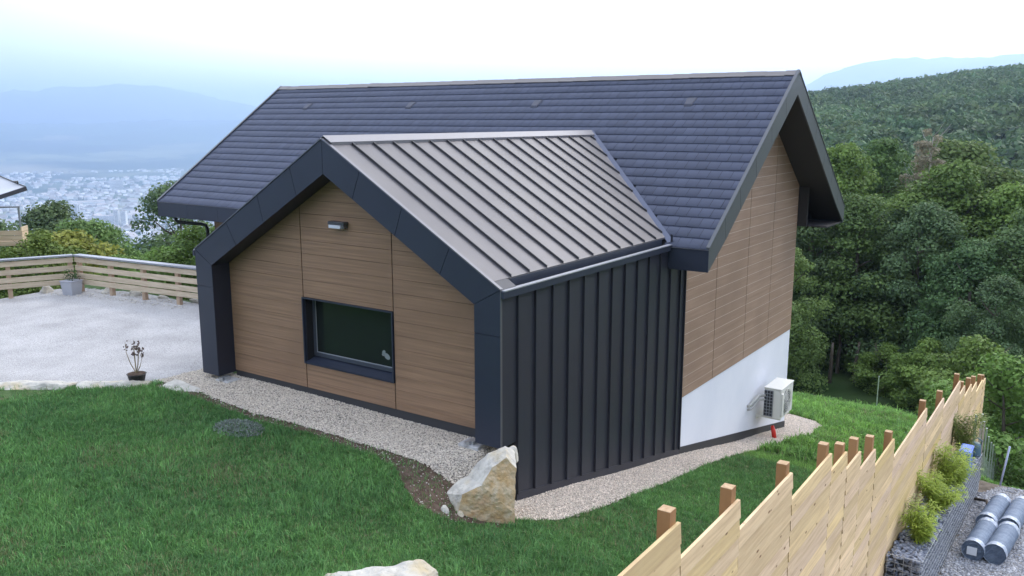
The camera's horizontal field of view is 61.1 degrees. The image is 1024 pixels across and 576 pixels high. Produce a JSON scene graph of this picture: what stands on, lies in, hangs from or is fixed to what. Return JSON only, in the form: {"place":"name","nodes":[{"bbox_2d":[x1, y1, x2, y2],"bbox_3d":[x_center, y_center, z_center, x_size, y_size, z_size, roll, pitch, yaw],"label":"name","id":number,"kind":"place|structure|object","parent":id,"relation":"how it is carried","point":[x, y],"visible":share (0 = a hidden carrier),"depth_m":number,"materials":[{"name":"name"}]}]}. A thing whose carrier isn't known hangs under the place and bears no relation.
{"place":"outdoors","nodes":[
{"label":"outdoors","id":0,"kind":"place"},
{"bbox_2d":[0,119,242,144],"bbox_3d":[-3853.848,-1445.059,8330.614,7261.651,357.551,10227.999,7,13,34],"label":"hills","id":1,"kind":"structure","parent":0,"point":[144,131],"depth_m":8678.01,"materials":[{"name":"blue"}]},
{"bbox_2d":[0,83,256,123],"bbox_3d":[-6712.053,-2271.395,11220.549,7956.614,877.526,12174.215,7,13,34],"label":"mountain","id":2,"kind":"structure","parent":0,"point":[118,102],"depth_m":11914.81,"materials":[{"name":"blue"}]},
{"bbox_2d":[157,368,529,509],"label":"gravel path","id":3,"kind":"structure","parent":0,"point":[464,470],"depth_m":12.05,"materials":[{"name":"gravel"}]},
{"bbox_2d":[0,120,1023,575],"bbox_3d":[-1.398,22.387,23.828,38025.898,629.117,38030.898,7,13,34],"label":"ground","id":4,"kind":"structure","parent":0,"point":[50,154],"depth_m":52.34,"materials":[{"name":"plant"}]},
{"bbox_2d":[10,212,17,216],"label":"town house","id":5,"kind":"structure","parent":4,"relation":"on","point":[12,214],"depth_m":3055.59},
{"bbox_2d":[0,176,28,268],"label":"neighbour chalet","id":6,"kind":"object","parent":4,"relation":"on","point":[8,187],"visible":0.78,"depth_m":25.92,"materials":[{"name":"brown wood"}]},
{"bbox_2d":[0,218,31,247],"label":"deciduous tree","id":7,"kind":"object","parent":4,"relation":"on","point":[3,227],"visible":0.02,"depth_m":53.21,"materials":[{"name":"green plant"}]},
{"bbox_2d":[0,246,63,297],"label":"shrub","id":8,"kind":"object","parent":4,"relation":"on","point":[3,249],"visible":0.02,"depth_m":25.99,"materials":[{"name":"green plant"}]},
{"bbox_2d":[31,182,41,186],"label":"town house","id":9,"kind":"structure","parent":4,"relation":"on","point":[39,184],"depth_m":4450.25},
{"bbox_2d":[0,228,102,298],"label":"shrub","id":10,"kind":"object","parent":4,"relation":"on","point":[41,244],"visible":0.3,"depth_m":24.54,"materials":[{"name":"green plant"}]},
{"bbox_2d":[15,200,100,232],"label":"deciduous tree","id":11,"kind":"object","parent":4,"relation":"on","point":[51,215],"visible":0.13,"depth_m":58.08,"materials":[{"name":"green plant"}]},
{"bbox_2d":[62,194,74,199],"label":"town house","id":12,"kind":"structure","parent":4,"relation":"on","point":[68,196],"depth_m":3741.49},
{"bbox_2d":[69,203,77,218],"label":"apartment block","id":13,"kind":"structure","parent":4,"relation":"on","point":[75,207],"depth_m":2942.71,"materials":[{"name":"white"}]},
{"bbox_2d":[32,228,134,284],"bbox_3d":[-18.922,1.698,36.764,8.290,8.484,8.214,-3,11,-15],"label":"bush","id":14,"kind":"object","parent":4,"relation":"on","point":[77,239],"visible":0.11,"depth_m":36.04,"materials":[{"name":"yellow plant"}]},
{"bbox_2d":[71,200,104,204],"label":"hall","id":15,"kind":"structure","parent":4,"relation":"on","point":[91,202],"depth_m":3483.38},
{"bbox_2d":[84,205,93,210],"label":"town house","id":16,"kind":"structure","parent":4,"relation":"on","point":[88,207],"depth_m":3262.67,"materials":[{"name":"white"}]},
{"bbox_2d":[54,217,129,275],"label":"tree","id":17,"kind":"object","parent":4,"relation":"on","point":[92,227],"visible":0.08,"depth_m":51.92,"materials":[{"name":"green plant"}]},
{"bbox_2d":[87,190,97,194],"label":"town house","id":18,"kind":"structure","parent":4,"relation":"on","point":[92,192],"depth_m":3938.01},
{"bbox_2d":[94,209,104,214],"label":"town house","id":19,"kind":"structure","parent":4,"relation":"on","point":[97,211],"depth_m":3112.24,"materials":[{"name":"white"}]},
{"bbox_2d":[0,288,202,384],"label":"gravel parking","id":20,"kind":"structure","parent":4,"relation":"on","point":[65,338],"depth_m":16.98,"materials":[{"name":"white stone"}]},
{"bbox_2d":[0,380,77,389],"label":"rock","id":21,"kind":"object","parent":20,"relation":"on","point":[37,385],"visible":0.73,"depth_m":13.67,"materials":[{"name":"white stone"}]},
{"bbox_2d":[40,286,53,293],"bbox_3d":[-11.564,0.038,21.525,0.522,0.260,0.364,7,13,34],"label":"rock","id":22,"kind":"object","parent":20,"relation":"on","point":[45,289],"visible":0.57,"depth_m":21.35,"materials":[{"name":"white stone"}]},
{"bbox_2d":[59,269,82,295],"bbox_3d":[-10.717,-0.156,21.087,0.452,0.641,0.374,4,12,20],"label":"planter bucket","id":23,"kind":"object","parent":20,"relation":"on","point":[71,287],"visible":1,"depth_m":21.00,"materials":[{"name":"concrete"}]},
{"bbox_2d":[0,254,197,304],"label":"parking railing","id":24,"kind":"object","parent":20,"relation":"on","point":[143,283],"visible":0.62,"depth_m":20.65,"materials":[{"name":"beige wood"}]},
{"bbox_2d":[75,380,152,389],"bbox_3d":[-6.370,1.569,13.922,1.175,0.222,0.474,-1,11,-7],"label":"rock","id":25,"kind":"object","parent":20,"relation":"on","point":[110,383],"visible":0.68,"depth_m":13.78,"materials":[{"name":"white stone"}]},
{"bbox_2d":[40,290,193,308],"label":"loose gravel","id":26,"kind":"structure","parent":20,"relation":"on","point":[125,294],"depth_m":20.52,"materials":[{"name":"gravel"}]},
{"bbox_2d":[123,340,146,380],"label":"potted plant","id":27,"kind":"object","parent":20,"relation":"on","point":[137,375],"visible":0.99,"depth_m":13.91,"materials":[{"name":"brown plant"}]},
{"bbox_2d":[129,290,141,296],"bbox_3d":[-9.127,0.151,20.975,0.377,0.187,0.237,7,13,34],"label":"rock","id":28,"kind":"object","parent":20,"relation":"on","point":[134,293],"visible":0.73,"depth_m":20.89,"materials":[{"name":"white stone"}]},
{"bbox_2d":[95,215,114,224],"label":"apartment block","id":29,"kind":"structure","parent":4,"relation":"on","point":[109,218],"depth_m":2779.91,"materials":[{"name":"concrete"}]},
{"bbox_2d":[101,287,109,293],"bbox_3d":[-9.896,0.049,21.210,0.331,0.278,0.261,7,13,34],"label":"rock","id":30,"kind":"object","parent":4,"relation":"on","point":[106,290],"visible":0.48,"depth_m":21.16,"materials":[{"name":"white stone"}]},
{"bbox_2d":[0,168,213,243],"bbox_3d":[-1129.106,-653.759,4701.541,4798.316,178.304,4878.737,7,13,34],"label":"town","id":31,"kind":"object","parent":4,"relation":"on","point":[87,214],"visible":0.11,"depth_m":4152.43,"materials":[{"name":"stone"}]},
{"bbox_2d":[109,204,117,209],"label":"town house","id":32,"kind":"structure","parent":4,"relation":"on","point":[113,206],"depth_m":3298.34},
{"bbox_2d":[109,179,123,189],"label":"apartment block","id":33,"kind":"structure","parent":4,"relation":"on","point":[116,184],"depth_m":4245.12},
{"bbox_2d":[113,209,120,226],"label":"apartment block","id":34,"kind":"structure","parent":4,"relation":"on","point":[116,212],"depth_m":2786.16,"materials":[{"name":"white"}]},
{"bbox_2d":[98,254,139,285],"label":"shrub","id":35,"kind":"object","parent":4,"relation":"on","point":[120,268],"visible":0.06,"depth_m":27.40,"materials":[{"name":"green plant"}]},
{"bbox_2d":[103,225,143,265],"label":"deciduous tree","id":36,"kind":"object","parent":4,"relation":"on","point":[131,244],"visible":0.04,"depth_m":54.64,"materials":[{"name":"green plant"}]},
{"bbox_2d":[120,210,127,226],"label":"apartment block","id":37,"kind":"structure","parent":4,"relation":"on","point":[123,217],"depth_m":2784.74,"materials":[{"name":"concrete"}]},
{"bbox_2d":[119,199,129,205],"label":"town house","id":38,"kind":"structure","parent":4,"relation":"on","point":[122,202],"depth_m":3452.88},
{"bbox_2d":[122,205,132,212],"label":"town house","id":39,"kind":"structure","parent":4,"relation":"on","point":[128,208],"depth_m":3207.01,"materials":[{"name":"white"}]},
{"bbox_2d":[124,232,138,241],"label":"town house","id":40,"kind":"structure","parent":4,"relation":"on","point":[131,235],"depth_m":2433.46,"materials":[{"name":"white"}]},
{"bbox_2d":[127,198,137,201],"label":"town house","id":41,"kind":"structure","parent":4,"relation":"on","point":[133,199],"depth_m":3574.07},
{"bbox_2d":[121,225,151,231],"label":"hall","id":42,"kind":"structure","parent":4,"relation":"on","point":[127,229],"depth_m":2648.36,"materials":[{"name":"white"}]},
{"bbox_2d":[131,254,146,269],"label":"deciduous tree","id":43,"kind":"object","parent":4,"relation":"on","point":[140,255],"depth_m":48.11,"materials":[{"name":"green plant"}]},
{"bbox_2d":[135,212,151,216],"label":"hall","id":44,"kind":"structure","parent":4,"relation":"on","point":[138,213],"depth_m":3077.36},
{"bbox_2d":[118,245,192,299],"bbox_3d":[-10.805,0.257,27.349,3.147,3.317,3.589,4,12,21],"label":"shrub","id":45,"kind":"object","parent":4,"relation":"on","point":[153,251],"visible":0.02,"depth_m":26.81,"materials":[{"name":"green plant"}]},
{"bbox_2d":[157,294,168,298],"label":"rock","id":46,"kind":"object","parent":4,"relation":"on","point":[161,296],"visible":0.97,"depth_m":20.65,"materials":[{"name":"white stone"}]},
{"bbox_2d":[129,180,213,258],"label":"deciduous tree","id":47,"kind":"object","parent":4,"relation":"on","point":[153,196],"visible":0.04,"depth_m":66.78,"materials":[{"name":"green plant"}]},
{"bbox_2d":[146,222,214,300],"bbox_3d":[-9.174,-0.296,25.701,3.147,3.317,3.589,3,11,17],"label":"shrub","id":48,"kind":"object","parent":4,"relation":"on","point":[193,234],"visible":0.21,"depth_m":25.03,"materials":[{"name":"green plant"}]},
{"bbox_2d":[156,383,508,526],"bbox_3d":[-2.974,2.249,11.921,6.903,0.605,1.130,7,13,34],"label":"soil patch","id":49,"kind":"object","parent":4,"relation":"on","point":[436,508],"visible":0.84,"depth_m":10.51,"materials":[{"name":"soil"}]},
{"bbox_2d":[163,379,199,391],"bbox_3d":[-5.227,1.589,13.772,0.891,0.136,0.350,5,12,25],"label":"rock","id":50,"kind":"object","parent":49,"relation":"on","point":[179,383],"visible":0.73,"depth_m":13.76,"materials":[{"name":"white stone"}]},
{"bbox_2d":[180,391,468,521],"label":"loose gravel","id":51,"kind":"structure","parent":49,"relation":"on","point":[381,459],"depth_m":10.78,"materials":[{"name":"gravel"}]},
{"bbox_2d":[441,505,449,513],"bbox_3d":[-0.787,2.584,10.069,0.103,0.127,0.130,-10,15,-43],"label":"rock","id":52,"kind":"object","parent":49,"relation":"on","point":[444,509],"visible":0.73,"depth_m":10.04,"materials":[{"name":"white stone"}]},
{"bbox_2d":[457,510,463,516],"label":"rock","id":53,"kind":"object","parent":49,"relation":"on","point":[460,513],"visible":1,"depth_m":10.11,"materials":[{"name":"white stone"}]},
{"bbox_2d":[324,559,437,575],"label":"rock","id":54,"kind":"object","parent":4,"relation":"on","point":[418,567],"visible":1,"depth_m":7.90,"materials":[{"name":"white stone"}]},
{"bbox_2d":[0,378,832,575],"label":"lawn grass","id":55,"kind":"structure","parent":4,"relation":"on","point":[34,487],"depth_m":9.84,"materials":[{"name":"plant"}]},
{"bbox_2d":[212,418,264,436],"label":"silver plant","id":56,"kind":"object","parent":55,"relation":"on","point":[245,422],"visible":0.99,"depth_m":11.75,"materials":[{"name":"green plant"}]},
{"bbox_2d":[447,446,516,523],"bbox_3d":[-0.380,2.576,10.563,0.942,1.292,0.804,-3,11,-15],"label":"boulder","id":57,"kind":"object","parent":4,"relation":"on","point":[484,490],"visible":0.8,"depth_m":10.22,"materials":[{"name":"white stone"}]},
{"bbox_2d":[509,445,517,462],"bbox_3d":[-0.001,2.071,10.776,0.163,0.238,0.215,0,11,0],"label":"rock","id":58,"kind":"object","parent":57,"relation":"on","point":[513,447],"visible":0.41,"depth_m":10.71,"materials":[{"name":"white stone"}]},
{"bbox_2d":[157,69,844,500],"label":"house","id":59,"kind":"structure","parent":4,"relation":"on","point":[563,281],"depth_m":13.92,"materials":[{"name":"brown wood"}]},
{"bbox_2d":[301,297,395,382],"bbox_3d":[-2.353,0.722,12.813,1.837,1.037,0.288,7,13,34],"label":"window","id":60,"kind":"structure","parent":59,"relation":"in","point":[352,339],"depth_m":12.88,"materials":[{"name":"glass"}]},
{"bbox_2d":[747,377,793,419],"bbox_3d":[5.719,2.537,19.206,0.634,0.792,1.383,7,13,34],"label":"heat pump","id":61,"kind":"object","parent":59,"relation":"attached to","point":[777,395],"visible":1,"depth_m":19.04,"materials":[{"name":"metal"}]},
{"bbox_2d":[514,414,821,519],"bbox_3d":[3.380,2.909,17.350,2.935,3.565,15.176,7,13,34],"label":"gravel strip","id":62,"kind":"object","parent":4,"relation":"on","point":[587,492],"visible":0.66,"depth_m":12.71,"materials":[{"name":"gravel"}]},
{"bbox_2d":[771,425,776,437],"bbox_3d":[5.829,3.232,19.336,0.110,0.331,0.194,-4,12,-20],"label":"drain pipe","id":63,"kind":"object","parent":62,"relation":"on","point":[773,431],"visible":0.79,"depth_m":19.31,"materials":[{"name":"red plastic"}]},
{"bbox_2d":[618,373,985,575],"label":"board fence","id":64,"kind":"object","parent":4,"relation":"on","point":[841,517],"visible":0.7,"depth_m":8.55,"materials":[{"name":"brown wood"}]},
{"bbox_2d":[787,247,834,393],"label":"deciduous tree","id":65,"kind":"object","parent":4,"relation":"on","point":[801,330],"visible":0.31,"depth_m":53.42,"materials":[{"name":"green plant"}]},
{"bbox_2d":[789,227,835,350],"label":"deciduous tree","id":66,"kind":"object","parent":4,"relation":"on","point":[805,246],"depth_m":61.00,"materials":[{"name":"green plant"}]},
{"bbox_2d":[827,343,833,382],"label":"bare trunk","id":67,"kind":"object","parent":4,"relation":"on","point":[830,366],"visible":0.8,"depth_m":56.11,"materials":[{"name":"brown plant"}]},
{"bbox_2d":[787,194,875,373],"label":"deciduous tree","id":68,"kind":"object","parent":4,"relation":"on","point":[804,230],"visible":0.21,"depth_m":59.04,"materials":[{"name":"green plant"}]},
{"bbox_2d":[835,334,841,373],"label":"bare trunk","id":69,"kind":"object","parent":4,"relation":"on","point":[838,360],"visible":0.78,"depth_m":58.81,"materials":[{"name":"brown plant"}]},
{"bbox_2d":[823,142,889,332],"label":"deciduous tree","id":70,"kind":"object","parent":4,"relation":"on","point":[846,156],"visible":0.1,"depth_m":67.49,"materials":[{"name":"green plant"}]},
{"bbox_2d":[852,342,860,381],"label":"bare trunk","id":71,"kind":"object","parent":4,"relation":"on","point":[856,357],"visible":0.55,"depth_m":56.45,"materials":[{"name":"brown plant"}]},
{"bbox_2d":[795,192,928,378],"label":"deciduous tree","id":72,"kind":"object","parent":4,"relation":"on","point":[859,209],"visible":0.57,"depth_m":57.45,"materials":[{"name":"green plant"}]},
{"bbox_2d":[840,136,914,254],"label":"deciduous tree","id":73,"kind":"object","parent":4,"relation":"on","point":[880,150],"visible":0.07,"depth_m":71.80,"materials":[{"name":"green plant"}]},
{"bbox_2d":[876,376,879,405],"bbox_3d":[12.275,3.706,29.163,0.035,1.550,0.020,7,13,34],"label":"steel stake","id":74,"kind":"object","parent":4,"relation":"on","point":[877,390],"visible":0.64,"depth_m":29.11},
{"bbox_2d":[825,202,934,358],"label":"deciduous tree","id":75,"kind":"object","parent":4,"relation":"on","point":[892,217],"visible":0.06,"depth_m":59.46,"materials":[{"name":"green plant"}]},
{"bbox_2d":[847,342,917,398],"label":"shrub","id":76,"kind":"object","parent":4,"relation":"on","point":[868,374],"visible":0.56,"depth_m":53.91,"materials":[{"name":"green plant"}]},
{"bbox_2d":[755,391,1023,489],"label":"meadow grass","id":77,"kind":"structure","parent":4,"relation":"on","point":[836,418],"depth_m":22.95,"materials":[{"name":"plant"}]},
{"bbox_2d":[888,153,937,207],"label":"deciduous tree","id":78,"kind":"object","parent":4,"relation":"on","point":[909,171],"depth_m":76.99,"materials":[{"name":"green plant"}]},
{"bbox_2d":[807,62,1023,253],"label":"wooded hillside","id":79,"kind":"structure","parent":4,"relation":"on","point":[986,105],"depth_m":290.11,"materials":[{"name":"green plant"}]},
{"bbox_2d":[843,201,997,382],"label":"deciduous tree","id":80,"kind":"object","parent":4,"relation":"on","point":[932,216],"visible":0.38,"depth_m":55.65,"materials":[{"name":"green plant"}]},
{"bbox_2d":[877,337,964,412],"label":"shrub","id":81,"kind":"object","parent":4,"relation":"on","point":[910,365],"visible":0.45,"depth_m":50.14,"materials":[{"name":"green plant"}]},
{"bbox_2d":[899,123,951,212],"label":"dying tree","id":82,"kind":"object","parent":4,"relation":"on","point":[922,160],"visible":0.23,"depth_m":67.65,"materials":[{"name":"brown plant"}]},
{"bbox_2d":[862,158,1021,342],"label":"deciduous tree","id":83,"kind":"object","parent":4,"relation":"on","point":[959,176],"visible":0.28,"depth_m":58.40,"materials":[{"name":"green plant"}]},
{"bbox_2d":[870,138,1021,281],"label":"deciduous tree","id":84,"kind":"object","parent":4,"relation":"on","point":[950,150],"visible":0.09,"depth_m":69.11,"materials":[{"name":"green plant"}]},
{"bbox_2d":[899,237,1023,365],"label":"deciduous tree","id":85,"kind":"object","parent":4,"relation":"on","point":[971,255],"visible":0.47,"depth_m":52.45,"materials":[{"name":"green plant"}]},
{"bbox_2d":[912,334,1022,442],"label":"shrub","id":86,"kind":"object","parent":4,"relation":"on","point":[968,357],"visible":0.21,"depth_m":41.56,"materials":[{"name":"green plant"}]},
{"bbox_2d":[917,351,1023,489],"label":"shrub","id":87,"kind":"object","parent":4,"relation":"on","point":[999,379],"visible":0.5,"depth_m":34.15,"materials":[{"name":"green plant"}]},
{"bbox_2d":[920,165,1023,307],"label":"deciduous tree","id":88,"kind":"object","parent":4,"relation":"on","point":[992,178],"visible":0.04,"depth_m":59.82,"materials":[{"name":"green plant"}]},
{"bbox_2d":[935,180,1023,334],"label":"deciduous tree","id":89,"kind":"object","parent":4,"relation":"on","point":[1010,195],"visible":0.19,"depth_m":56.53,"materials":[{"name":"green plant"}]},
{"bbox_2d":[938,275,1023,397],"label":"deciduous tree","id":90,"kind":"object","parent":4,"relation":"on","point":[1000,285],"visible":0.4,"depth_m":47.67,"materials":[{"name":"green plant"}]},
{"bbox_2d":[974,414,997,479],"bbox_3d":[14.697,5.257,26.724,0.201,9.271,21.644,7,13,31],"label":"wire fence","id":91,"kind":"object","parent":4,"relation":"on","point":[984,465],"visible":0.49,"depth_m":26.87,"materials":[{"name":"metal"}]},
{"bbox_2d":[957,206,1023,357],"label":"deciduous tree","id":92,"kind":"object","parent":4,"relation":"on","point":[1012,238],"visible":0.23,"depth_m":52.79,"materials":[{"name":"green plant"}]},
{"bbox_2d":[999,446,1010,485],"bbox_3d":[11.372,4.211,20.058,0.200,1.156,0.044,-1,11,-5],"label":"metal fence post","id":93,"kind":"object","parent":4,"relation":"on","point":[1005,463],"visible":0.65,"depth_m":20.03,"materials":[{"name":"metal"}]},
{"bbox_2d":[0,0,1023,106],"label":"sky","id":94,"kind":"structure","parent":0,"point":[238,51],"materials":[{"name":"white"}]},
{"bbox_2d":[806,54,1023,92],"bbox_3d":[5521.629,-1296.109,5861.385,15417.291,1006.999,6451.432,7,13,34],"label":"mountain","id":95,"kind":"structure","parent":0,"point":[882,71],"depth_m":8625.06,"materials":[{"name":"blue"}]},
{"bbox_2d":[938,486,1023,575],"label":"gravel yard","id":96,"kind":"structure","parent":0,"point":[957,544],"depth_m":13.68,"materials":[{"name":"gravel"}]},
{"bbox_2d":[884,452,981,575],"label":"gabion planter","id":97,"kind":"object","parent":96,"relation":"on","point":[905,557],"visible":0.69,"depth_m":12.41,"materials":[{"name":"stone"}]},
{"bbox_2d":[904,492,925,528],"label":"feathery plant","id":98,"kind":"object","parent":97,"relation":"in","point":[911,506],"visible":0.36,"depth_m":12.41,"materials":[{"name":"green plant"}]},
{"bbox_2d":[898,499,944,544],"bbox_3d":[5.636,3.256,12.008,0.666,0.598,0.713,7,13,34],"label":"feathery plant","id":99,"kind":"object","parent":97,"relation":"in","point":[921,525],"visible":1,"depth_m":11.96,"materials":[{"name":"green plant"}]},
{"bbox_2d":[916,467,968,513],"bbox_3d":[6.448,3.068,13.224,0.994,0.784,0.902,7,13,34],"label":"feathery plant","id":100,"kind":"object","parent":97,"relation":"in","point":[930,489],"visible":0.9,"depth_m":13.14,"materials":[{"name":"green plant"}]},
{"bbox_2d":[930,439,970,488],"bbox_3d":[7.136,2.928,14.242,0.739,0.868,0.568,7,13,34],"label":"feathery plant","id":101,"kind":"object","parent":97,"relation":"in","point":[945,469],"visible":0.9,"depth_m":14.15,"materials":[{"name":"green plant"}]},
{"bbox_2d":[943,443,982,486],"bbox_3d":[7.556,3.036,14.614,0.874,0.702,0.578,-7,13,-34],"label":"feathery plant","id":102,"kind":"object","parent":97,"relation":"in","point":[962,476],"visible":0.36,"depth_m":14.55,"materials":[{"name":"green plant"}]},
{"bbox_2d":[959,443,974,476],"bbox_3d":[7.981,3.065,15.287,0.200,0.530,0.500,7,13,34],"label":"storage box","id":103,"kind":"object","parent":97,"relation":"in","point":[970,447],"visible":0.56,"depth_m":15.21,"materials":[{"name":"blue plastic"}]},
{"bbox_2d":[951,410,989,459],"bbox_3d":[8.394,2.711,16.218,0.961,1.052,0.614,7,13,34],"label":"feathery plant","id":104,"kind":"object","parent":97,"relation":"in","point":[961,435],"visible":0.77,"depth_m":16.11,"materials":[{"name":"green plant"}]},
{"bbox_2d":[972,436,982,456],"bbox_3d":[8.853,2.989,16.591,0.213,0.362,0.384,3,11,15],"label":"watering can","id":105,"kind":"object","parent":97,"relation":"in","point":[977,449],"visible":0.5,"depth_m":16.44,"materials":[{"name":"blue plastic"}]},
{"bbox_2d":[961,517,997,560],"bbox_3d":[7.540,4.031,13.969,0.331,0.331,1.370,8,8,37],"label":"wire netting roll","id":106,"kind":"object","parent":96,"relation":"on","point":[975,542],"visible":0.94,"depth_m":13.57,"materials":[{"name":"grey metal"}]},
{"bbox_2d":[974,497,987,504],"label":"dry branch","id":107,"kind":"object","parent":96,"relation":"on","point":[981,499],"visible":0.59,"depth_m":16.00,"materials":[{"name":"brown plant"}]},
{"bbox_2d":[975,493,1010,524],"bbox_3d":[8.452,3.937,15.218,0.330,0.330,1.468,9,9,38],"label":"wire netting roll","id":108,"kind":"object","parent":96,"relation":"on","point":[996,506],"visible":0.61,"depth_m":15.09,"materials":[{"name":"metal"}]},
{"bbox_2d":[983,521,1019,564],"bbox_3d":[7.825,4.060,13.857,0.328,0.330,1.317,9,9,38],"label":"wire netting roll","id":109,"kind":"object","parent":96,"relation":"on","point":[999,545],"visible":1,"depth_m":13.51,"materials":[{"name":"metal"}]},
{"bbox_2d":[998,496,1023,529],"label":"wire netting roll","id":110,"kind":"object","parent":96,"relation":"on","point":[1014,512],"visible":0.63,"depth_m":14.83,"materials":[{"name":"metal"}]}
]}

